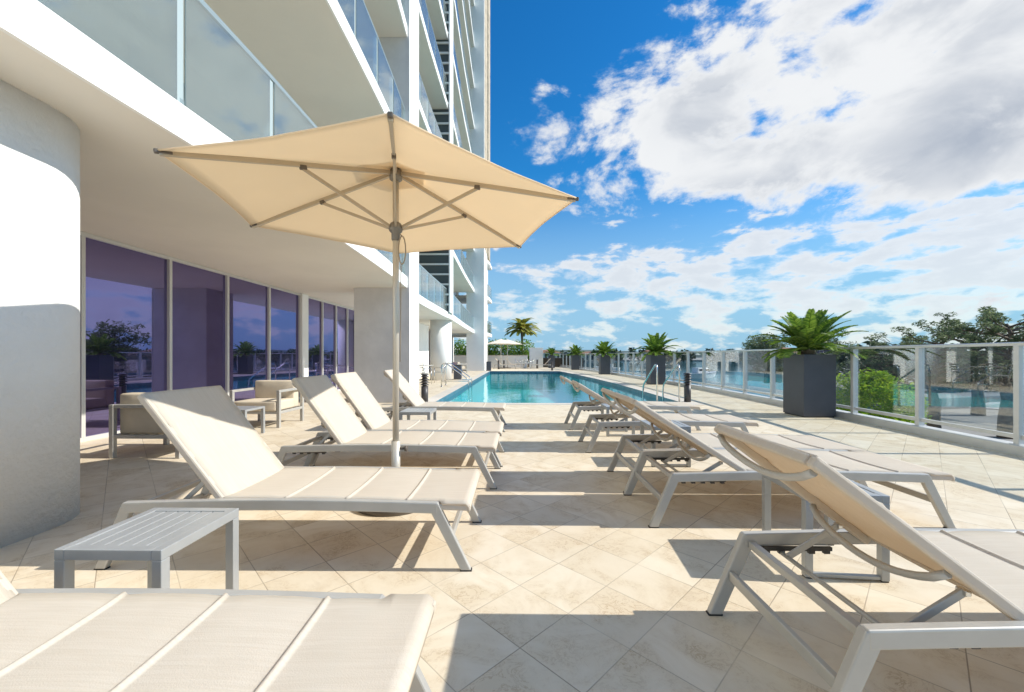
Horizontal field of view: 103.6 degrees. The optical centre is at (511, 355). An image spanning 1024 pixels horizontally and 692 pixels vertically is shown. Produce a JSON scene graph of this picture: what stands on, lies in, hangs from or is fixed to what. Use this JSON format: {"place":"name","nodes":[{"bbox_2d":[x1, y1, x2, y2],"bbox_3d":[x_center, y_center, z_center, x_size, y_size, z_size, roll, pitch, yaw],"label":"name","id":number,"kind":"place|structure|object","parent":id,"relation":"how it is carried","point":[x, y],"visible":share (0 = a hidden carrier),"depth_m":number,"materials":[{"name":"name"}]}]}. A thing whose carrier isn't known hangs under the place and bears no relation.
{"place":"outdoors","nodes":[
{"label":"outdoors","id":0,"kind":"place"},
{"bbox_2d":[0,0,491,547],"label":"apartment tower","id":1,"kind":"structure","parent":0,"point":[130,260],"depth_m":5.51,"materials":[{"name":"white paint"}]},
{"bbox_2d":[80,231,83,442],"bbox_3d":[-5.753,-0.248,4.221,0.090,2.796,2.270,0,0,1],"label":"window","id":2,"kind":"structure","parent":1,"relation":"in","point":[81,232],"depth_m":5.33,"materials":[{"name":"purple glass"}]},
{"bbox_2d":[83,232,170,441],"bbox_3d":[-5.726,-0.248,6.031,0.090,2.796,1.350,0,0,1],"label":"window","id":3,"kind":"structure","parent":1,"relation":"in","point":[127,288],"depth_m":5.90,"materials":[{"name":"purple glass"}]},
{"bbox_2d":[171,257,227,393],"bbox_3d":[-5.706,-0.248,7.370,0.090,2.796,1.330,0,0,1],"label":"window","id":4,"kind":"structure","parent":1,"relation":"in","point":[199,293],"depth_m":7.34,"materials":[{"name":"purple glass"}]},
{"bbox_2d":[228,273,269,400],"bbox_3d":[-5.686,-0.248,8.710,0.090,2.796,1.350,0,0,1],"label":"window","id":5,"kind":"structure","parent":1,"relation":"in","point":[248,299],"depth_m":8.67,"materials":[{"name":"purple glass"}]},
{"bbox_2d":[270,285,300,398],"bbox_3d":[-5.667,-0.248,10.045,0.090,2.796,1.320,0,0,1],"label":"window","id":6,"kind":"structure","parent":1,"relation":"in","point":[285,305],"depth_m":10.09,"materials":[{"name":"purple glass"}]},
{"bbox_2d":[308,296,322,376],"bbox_3d":[-5.645,-0.248,11.485,0.090,2.796,0.900,0,0,1],"label":"window","id":7,"kind":"structure","parent":1,"relation":"in","point":[315,305],"depth_m":11.58,"materials":[{"name":"purple glass"}]},
{"bbox_2d":[323,300,336,388],"bbox_3d":[-5.632,-0.248,12.385,0.090,2.796,0.900,0,0,1],"label":"window","id":8,"kind":"structure","parent":1,"relation":"in","point":[329,308],"depth_m":12.44,"materials":[{"name":"glass"}]},
{"bbox_2d":[337,304,347,390],"bbox_3d":[-5.619,-0.248,13.260,0.090,2.796,0.850,0,0,1],"label":"window","id":9,"kind":"structure","parent":1,"relation":"in","point":[342,311],"depth_m":13.36,"materials":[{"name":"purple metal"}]},
{"bbox_2d":[348,307,353,371],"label":"window","id":10,"kind":"structure","parent":1,"relation":"in","point":[350,310],"depth_m":14.00,"materials":[{"name":"purple glass"}]},
{"bbox_2d":[0,367,1023,691],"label":"terrace paving","id":11,"kind":"structure","parent":0,"point":[582,577],"depth_m":2.27,"materials":[{"name":"beige tile"}]},
{"bbox_2d":[109,392,182,458],"bbox_3d":[-4.098,0.790,4.866,0.800,0.720,0.750,0,0,1],"label":"lounge chair","id":12,"kind":"object","parent":11,"relation":"on","point":[137,420],"visible":0.28,"depth_m":4.54,"materials":[{"name":"metal"}]},
{"bbox_2d":[54,508,238,589],"bbox_3d":[-1.475,0.930,1.677,0.400,0.440,0.410,0,0,1],"label":"side table","id":13,"kind":"object","parent":11,"relation":"on","point":[155,538],"visible":0.74,"depth_m":1.60,"materials":[{"name":"metal"}]},
{"bbox_2d":[0,570,435,691],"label":"sun lounger","id":14,"kind":"object","parent":11,"relation":"on","point":[131,640],"visible":1,"depth_m":1.11,"materials":[{"name":"fabric"}]},
{"bbox_2d":[237,406,264,432],"bbox_3d":[-4.035,0.950,5.780,0.720,0.400,0.440,0,0,1],"label":"coffee table","id":15,"kind":"object","parent":11,"relation":"on","point":[244,410],"visible":0.38,"depth_m":5.93,"materials":[{"name":"metal"}]},
{"bbox_2d":[230,380,303,427],"bbox_3d":[-4.080,0.790,6.756,0.800,0.720,0.750,0,0,1],"label":"lounge chair","id":16,"kind":"object","parent":11,"relation":"on","point":[278,398],"visible":0.71,"depth_m":6.79,"materials":[{"name":"fabric"}]},
{"bbox_2d":[94,385,481,571],"bbox_3d":[-1.226,0.676,2.478,2.027,0.947,0.660,0,0,0],"label":"sun lounger","id":17,"kind":"object","parent":11,"relation":"on","point":[221,446],"visible":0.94,"depth_m":2.34,"materials":[{"name":"metal"}]},
{"bbox_2d":[153,111,578,516],"bbox_3d":[-0.913,-0.200,3.167,2.772,2.700,2.747,0,0,1],"label":"patio umbrella","id":18,"kind":"object","parent":11,"relation":"on","point":[390,181],"visible":0.92,"depth_m":3.06,"materials":[{"name":"beige fabric"}]},
{"bbox_2d":[277,375,500,488],"bbox_3d":[-1.136,0.673,3.807,2.027,0.954,0.660,0,0,1],"label":"sun lounger","id":19,"kind":"object","parent":11,"relation":"on","point":[341,423],"visible":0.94,"depth_m":3.67,"materials":[{"name":"metal"}]},
{"bbox_2d":[310,372,504,466],"bbox_3d":[-1.106,0.671,4.497,2.027,0.958,0.660,0,0,1],"label":"sun lounger","id":20,"kind":"object","parent":11,"relation":"on","point":[364,403],"visible":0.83,"depth_m":4.44,"materials":[{"name":"metal"}]},
{"bbox_2d":[399,408,436,419],"bbox_3d":[-1.241,0.935,5.344,0.400,0.430,0.410,0,0,1],"label":"side table","id":21,"kind":"object","parent":11,"relation":"on","point":[408,412],"visible":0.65,"depth_m":5.20,"materials":[{"name":"metal"}]},
{"bbox_2d":[421,374,428,401],"bbox_3d":[-2.059,0.790,9.502,0.190,0.720,0.190,0,0,1],"label":"bollard light","id":22,"kind":"object","parent":11,"relation":"on","point":[424,389],"visible":0.97,"depth_m":9.44,"materials":[{"name":"black metal"}]},
{"bbox_2d":[419,363,431,383],"bbox_3d":[-3.532,0.724,16.120,0.430,0.854,0.504,0,0,32],"label":"metal chair","id":23,"kind":"object","parent":11,"relation":"on","point":[423,368],"visible":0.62,"depth_m":15.94,"materials":[{"name":"silver metal"}]},
{"bbox_2d":[434,364,445,382],"bbox_3d":[-3.057,0.724,17.154,0.504,0.854,0.430,0,0,-9],"label":"metal chair","id":24,"kind":"object","parent":11,"relation":"on","point":[439,372],"visible":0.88,"depth_m":16.96,"materials":[{"name":"silver metal"}]},
{"bbox_2d":[382,369,506,431],"bbox_3d":[-1.108,0.686,6.397,2.027,0.927,0.660,0,0,1],"label":"sun lounger","id":25,"kind":"object","parent":11,"relation":"on","point":[411,395],"visible":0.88,"depth_m":6.25,"materials":[{"name":"metal"}]},
{"bbox_2d":[441,363,468,401],"bbox_3d":[-2.076,1.060,14.632,1.065,1.580,0.090,0,0,1],"label":"pool handrail","id":26,"kind":"object","parent":11,"relation":"on","point":[456,381],"visible":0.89,"depth_m":14.62,"materials":[{"name":"silver metal"}]},
{"bbox_2d":[454,365,461,378],"bbox_3d":[-2.639,0.800,19.641,0.380,0.700,0.380,0,0,1],"label":"square bin","id":27,"kind":"object","parent":11,"relation":"on","point":[457,375],"visible":0.75,"depth_m":19.46,"materials":[{"name":"grey plastic"}]},
{"bbox_2d":[445,363,471,401],"bbox_3d":[-2.062,1.060,15.532,1.065,1.580,0.090,0,0,1],"label":"pool handrail","id":28,"kind":"object","parent":11,"relation":"on","point":[459,379],"visible":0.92,"depth_m":15.52,"materials":[{"name":"silver metal"}]},
{"bbox_2d":[452,362,466,372],"bbox_3d":[-3.498,0.790,26.858,0.750,0.720,0.800,0,0,-35],"label":"lounge chair","id":29,"kind":"object","parent":11,"relation":"on","point":[463,367],"visible":0.55,"depth_m":26.71,"materials":[{"name":"metal"}]},
{"bbox_2d":[486,361,490,370],"bbox_3d":[-1.750,0.800,30.329,0.380,0.700,0.380,0,0,1],"label":"square bin","id":30,"kind":"object","parent":11,"relation":"on","point":[488,365],"visible":1,"depth_m":30.15,"materials":[{"name":"grey plastic"}]},
{"bbox_2d":[454,355,527,367],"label":"terrace wall","id":31,"kind":"structure","parent":11,"relation":"on","point":[461,359],"depth_m":38.07,"materials":[{"name":"white paint"}]},
{"bbox_2d":[487,339,514,368],"bbox_3d":[-0.972,-0.160,35.618,2.494,2.620,2.494,0,0,23],"label":"patio umbrella","id":32,"kind":"object","parent":11,"relation":"on","point":[500,341],"visible":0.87,"depth_m":34.86,"materials":[{"name":"beige fabric"}]},
{"bbox_2d":[495,339,519,367],"bbox_3d":[-0.407,-0.160,36.610,2.494,2.620,2.494,0,0,-22],"label":"patio umbrella","id":33,"kind":"object","parent":11,"relation":"on","point":[516,343],"visible":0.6,"depth_m":36.58,"materials":[{"name":"beige fabric"}]},
{"bbox_2d":[529,348,542,366],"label":"white screen wall","id":34,"kind":"structure","parent":11,"relation":"on","point":[535,354],"depth_m":38.72,"materials":[{"name":"paint"}]},
{"bbox_2d":[450,374,647,402],"bbox_3d":[1.277,1.945,19.658,6.070,1.110,19.850,0,0,1],"label":"pool basin","id":35,"kind":"object","parent":11,"relation":"in","point":[521,388],"visible":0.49,"depth_m":25.83,"materials":[{"name":"liquid"}]},
{"bbox_2d":[436,371,677,401],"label":"pool waterline tiles","id":36,"kind":"object","parent":35,"relation":"attached to","point":[622,388],"visible":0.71,"depth_m":16.96,"materials":[{"name":"blue tile"}]},
{"bbox_2d":[548,355,554,367],"bbox_3d":[3.656,0.565,37.450,0.590,1.170,0.590,0,0,1],"label":"planter box","id":37,"kind":"object","parent":11,"relation":"on","point":[551,358],"visible":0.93,"depth_m":37.16,"materials":[{"name":"grey plastic"}]},
{"bbox_2d":[543,347,559,356],"bbox_3d":[3.658,-0.340,37.402,1.731,0.978,1.722,-1,3,-16],"label":"cycad plant","id":38,"kind":"object","parent":37,"relation":"in","point":[551,351],"visible":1,"depth_m":37.19,"materials":[{"name":"green plant"}]},
{"bbox_2d":[428,371,702,404],"bbox_3d":[1.277,1.147,19.658,6.750,0.001,20.530,0,0,1],"label":"pool coping","id":39,"kind":"object","parent":11,"relation":"on","point":[437,397],"visible":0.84,"depth_m":12.16,"materials":[{"name":"beige stone"}]},
{"bbox_2d":[642,364,657,400],"bbox_3d":[3.429,0.976,10.018,0.090,1.549,1.125,0,0,1],"label":"pool handrail","id":40,"kind":"object","parent":39,"relation":"attached to","point":[656,382],"visible":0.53,"depth_m":9.51,"materials":[{"name":"silver metal"}]},
{"bbox_2d":[662,364,679,401],"bbox_3d":[3.949,0.976,10.010,0.090,1.549,1.125,0,0,1],"label":"pool handrail","id":41,"kind":"object","parent":39,"relation":"on","point":[670,374],"visible":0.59,"depth_m":9.54,"materials":[{"name":"silver metal"}]},
{"bbox_2d":[683,373,691,401],"bbox_3d":[4.349,0.790,9.987,0.190,0.720,0.190,0,0,1],"label":"bollard light","id":42,"kind":"object","parent":39,"relation":"on","point":[687,383],"visible":1,"depth_m":9.93,"materials":[{"name":"black metal"}]},
{"bbox_2d":[571,355,578,369],"bbox_3d":[5.082,0.565,32.428,0.590,1.170,0.590,0,0,1],"label":"planter box","id":43,"kind":"object","parent":11,"relation":"on","point":[574,362],"visible":1,"depth_m":32.13,"materials":[{"name":"grey plastic"}]},
{"bbox_2d":[565,344,584,355],"bbox_3d":[5.159,-0.394,32.459,1.832,0.986,1.895,3,-1,42],"label":"cycad plant","id":44,"kind":"object","parent":43,"relation":"in","point":[575,349],"visible":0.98,"depth_m":32.21,"materials":[{"name":"green plant"}]},
{"bbox_2d":[599,355,609,373],"bbox_3d":[5.667,0.565,24.719,0.590,1.170,0.590,0,0,1],"label":"planter box","id":45,"kind":"object","parent":11,"relation":"on","point":[604,364],"visible":0.85,"depth_m":24.43,"materials":[{"name":"grey plastic"}]},
{"bbox_2d":[591,341,617,358],"bbox_3d":[5.650,-0.360,24.701,1.800,1.080,1.852,0,2,9],"label":"cycad plant","id":46,"kind":"object","parent":45,"relation":"in","point":[603,349],"visible":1,"depth_m":24.45,"materials":[{"name":"green plant"}]},
{"bbox_2d":[601,404,634,435],"bbox_3d":[1.548,0.940,5.923,0.400,0.420,0.410,0,0,1],"label":"side table","id":47,"kind":"object","parent":11,"relation":"on","point":[607,408],"visible":0.48,"depth_m":5.74,"materials":[{"name":"metal"}]},
{"bbox_2d":[560,375,700,429],"bbox_3d":[1.854,0.742,6.523,2.108,0.817,0.660,0,0,1],"label":"sun lounger","id":48,"kind":"object","parent":11,"relation":"on","point":[591,405],"visible":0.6,"depth_m":6.24,"materials":[{"name":"metal"}]},
{"bbox_2d":[646,355,665,384],"bbox_3d":[5.771,0.565,16.196,0.590,1.170,0.590,0,0,1],"label":"planter box","id":49,"kind":"object","parent":11,"relation":"on","point":[653,360],"visible":0.94,"depth_m":15.90,"materials":[{"name":"grey concrete"}]},
{"bbox_2d":[632,332,680,360],"bbox_3d":[5.801,-0.361,16.232,1.820,1.101,2.025,5,-6,-23],"label":"cycad plant","id":50,"kind":"object","parent":49,"relation":"in","point":[655,344],"visible":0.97,"depth_m":15.97,"materials":[{"name":"green plant"}]},
{"bbox_2d":[571,380,758,452],"bbox_3d":[1.844,0.737,5.064,2.125,0.827,0.660,0,0,1],"label":"sun lounger","id":51,"kind":"object","parent":11,"relation":"on","point":[712,420],"visible":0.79,"depth_m":4.81,"materials":[{"name":"metal"}]},
{"bbox_2d":[640,420,690,466],"bbox_3d":[1.645,0.940,4.351,0.400,0.420,0.410,0,0,1],"label":"side table","id":52,"kind":"object","parent":11,"relation":"on","point":[646,423],"visible":0.42,"depth_m":4.17,"materials":[{"name":"metal"}]},
{"bbox_2d":[601,388,865,492],"bbox_3d":[1.918,0.732,3.672,2.096,0.836,0.660,0,0,1],"label":"sun lounger","id":53,"kind":"object","parent":11,"relation":"on","point":[805,442],"visible":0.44,"depth_m":3.78,"materials":[{"name":"metal"}]},
{"bbox_2d":[613,392,955,527],"bbox_3d":[1.885,0.724,3.002,2.122,0.852,0.660,0,0,1],"label":"sun lounger","id":54,"kind":"object","parent":11,"relation":"on","point":[862,467],"visible":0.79,"depth_m":2.75,"materials":[{"name":"metal"}]},
{"bbox_2d":[559,366,1023,456],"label":"terrace curb","id":55,"kind":"structure","parent":11,"relation":"on","point":[1004,446],"depth_m":6.07,"materials":[{"name":"concrete"}]},
{"bbox_2d":[556,342,1023,445],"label":"terrace railing","id":56,"kind":"object","parent":55,"relation":"on","point":[1016,435],"visible":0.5,"depth_m":5.97,"materials":[{"name":"glass"}]},
{"bbox_2d":[783,354,835,417],"bbox_3d":[5.700,0.565,7.746,0.590,1.170,0.590,0,0,1],"label":"planter box","id":57,"kind":"object","parent":11,"relation":"on","point":[809,385],"visible":0.94,"depth_m":7.45,"materials":[{"name":"grey concrete"}]},
{"bbox_2d":[750,308,868,362],"bbox_3d":[5.645,-0.394,7.771,1.832,1.048,1.875,-4,-5,33],"label":"cycad plant","id":58,"kind":"object","parent":57,"relation":"in","point":[808,334],"visible":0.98,"depth_m":7.50,"materials":[{"name":"green plant"}]},
{"bbox_2d":[762,474,889,582],"bbox_3d":[1.734,0.930,2.275,0.400,0.440,0.440,0,0,6],"label":"side table","id":59,"kind":"object","parent":11,"relation":"on","point":[882,555],"visible":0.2,"depth_m":2.08,"materials":[{"name":"metal"}]},
{"bbox_2d":[706,424,1023,691],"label":"sun lounger","id":60,"kind":"object","parent":11,"relation":"on","point":[987,565],"visible":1,"depth_m":1.39,"materials":[{"name":"metal"}]},
{"bbox_2d":[528,358,583,367],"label":"raised ground","id":61,"kind":"structure","parent":0,"point":[558,362],"depth_m":39.93,"materials":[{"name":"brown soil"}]},
{"bbox_2d":[454,338,534,358],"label":"hedge","id":62,"kind":"object","parent":61,"relation":"on","point":[462,349],"visible":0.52,"depth_m":40.20,"materials":[{"name":"green plant"}]},
{"bbox_2d":[504,318,540,354],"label":"palm tree","id":63,"kind":"object","parent":61,"relation":"on","point":[523,327],"visible":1,"depth_m":43.50,"materials":[{"name":"green plant"}]},
{"bbox_2d":[455,350,820,356],"bbox_3d":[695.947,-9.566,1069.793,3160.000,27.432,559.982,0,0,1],"label":"wooded hills","id":64,"kind":"structure","parent":0,"point":[698,354],"depth_m":1068.43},
{"bbox_2d":[586,358,737,360],"bbox_3d":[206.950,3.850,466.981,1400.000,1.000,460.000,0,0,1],"label":"shore","id":65,"kind":"structure","parent":0,"point":[696,359],"depth_m":298.81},
{"bbox_2d":[543,350,560,357],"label":"waterfront house","id":66,"kind":"structure","parent":65,"relation":"on","point":[557,352],"depth_m":267.12,"materials":[{"name":"tile"}]},
{"bbox_2d":[578,351,598,359],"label":"waterfront house","id":67,"kind":"structure","parent":65,"relation":"on","point":[588,357],"depth_m":279.55,"materials":[{"name":"tile"}]},
{"bbox_2d":[454,339,1012,392],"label":"woods","id":68,"kind":"object","parent":65,"relation":"on","point":[733,356],"visible":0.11,"depth_m":60.30,"materials":[{"name":"green plant"}]},
{"bbox_2d":[584,357,875,409],"bbox_3d":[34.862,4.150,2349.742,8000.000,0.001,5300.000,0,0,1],"label":"bay water","id":69,"kind":"structure","parent":0,"point":[733,373],"depth_m":98.38,"materials":[{"name":"blue liquid"}]},
{"bbox_2d":[596,364,619,370],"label":"motor boat","id":70,"kind":"object","parent":69,"relation":"on","point":[614,368],"visible":0.2,"depth_m":108.25,"materials":[{"name":"white"}]},
{"bbox_2d":[683,368,715,378],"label":"motor boat","id":71,"kind":"object","parent":69,"relation":"on","point":[696,373],"visible":0.74,"depth_m":73.51,"materials":[{"name":"white"}]},
{"bbox_2d":[453,0,1023,352],"label":"sky","id":72,"kind":"structure","parent":0,"point":[733,167],"materials":[{"name":"blue"}]},
{"bbox_2d":[836,368,1000,410],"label":"lagoon water","id":73,"kind":"structure","parent":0,"point":[954,400],"depth_m":29.98,"materials":[{"name":"teal liquid"}]},
{"bbox_2d":[739,336,787,369],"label":"pine tree","id":74,"kind":"object","parent":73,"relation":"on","point":[754,340],"visible":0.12,"depth_m":49.33,"materials":[{"name":"green plant"}]},
{"bbox_2d":[739,332,795,382],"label":"pine tree","id":75,"kind":"object","parent":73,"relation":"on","point":[759,363],"visible":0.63,"depth_m":44.30,"materials":[{"name":"green plant"}]},
{"bbox_2d":[739,348,797,382],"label":"waterfront house","id":76,"kind":"structure","parent":73,"relation":"on","point":[752,376],"depth_m":47.62,"materials":[{"name":"tile"}]},
{"bbox_2d":[780,325,858,373],"bbox_3d":[30.398,-0.357,40.232,6.878,6.837,6.914,0,0,33],"label":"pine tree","id":77,"kind":"object","parent":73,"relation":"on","point":[838,354],"visible":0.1,"depth_m":39.08,"materials":[{"name":"green plant"}]},
{"bbox_2d":[899,408,1012,441],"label":"promenade paving","id":78,"kind":"structure","parent":0,"point":[965,417],"depth_m":21.39,"materials":[{"name":"grey concrete"}]},
{"bbox_2d":[836,367,931,423],"bbox_3d":[10.856,1.915,12.105,2.604,3.099,2.688,0,0,1],"label":"rounded bush","id":79,"kind":"object","parent":78,"relation":"on","point":[872,383],"visible":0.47,"depth_m":11.60,"materials":[{"name":"green plant"}]},
{"bbox_2d":[847,336,931,407],"bbox_3d":[23.664,1.109,25.134,4.244,4.692,4.067,0,0,18],"label":"pine tree","id":80,"kind":"object","parent":78,"relation":"on","point":[875,362],"visible":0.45,"depth_m":25.22,"materials":[{"name":"green plant"}]},
{"bbox_2d":[870,322,1012,428],"bbox_3d":[18.063,0.992,17.453,4.456,4.926,4.270,0,0,16],"label":"pine tree","id":81,"kind":"object","parent":78,"relation":"on","point":[934,407],"visible":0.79,"depth_m":17.16,"materials":[{"name":"green plant"}]},
{"bbox_2d":[899,311,1023,415],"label":"pine tree","id":82,"kind":"object","parent":78,"relation":"on","point":[978,404],"visible":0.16,"depth_m":23.11,"materials":[{"name":"green plant"}]},
{"bbox_2d":[912,305,1023,438],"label":"pine tree","id":83,"kind":"object","parent":78,"relation":"on","point":[1005,414],"visible":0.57,"depth_m":16.80,"materials":[{"name":"green plant"}]},
{"bbox_2d":[969,402,999,409],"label":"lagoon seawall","id":84,"kind":"object","parent":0,"point":[992,405],"visible":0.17,"depth_m":27.85,"materials":[{"name":"grey concrete"}]}
]}

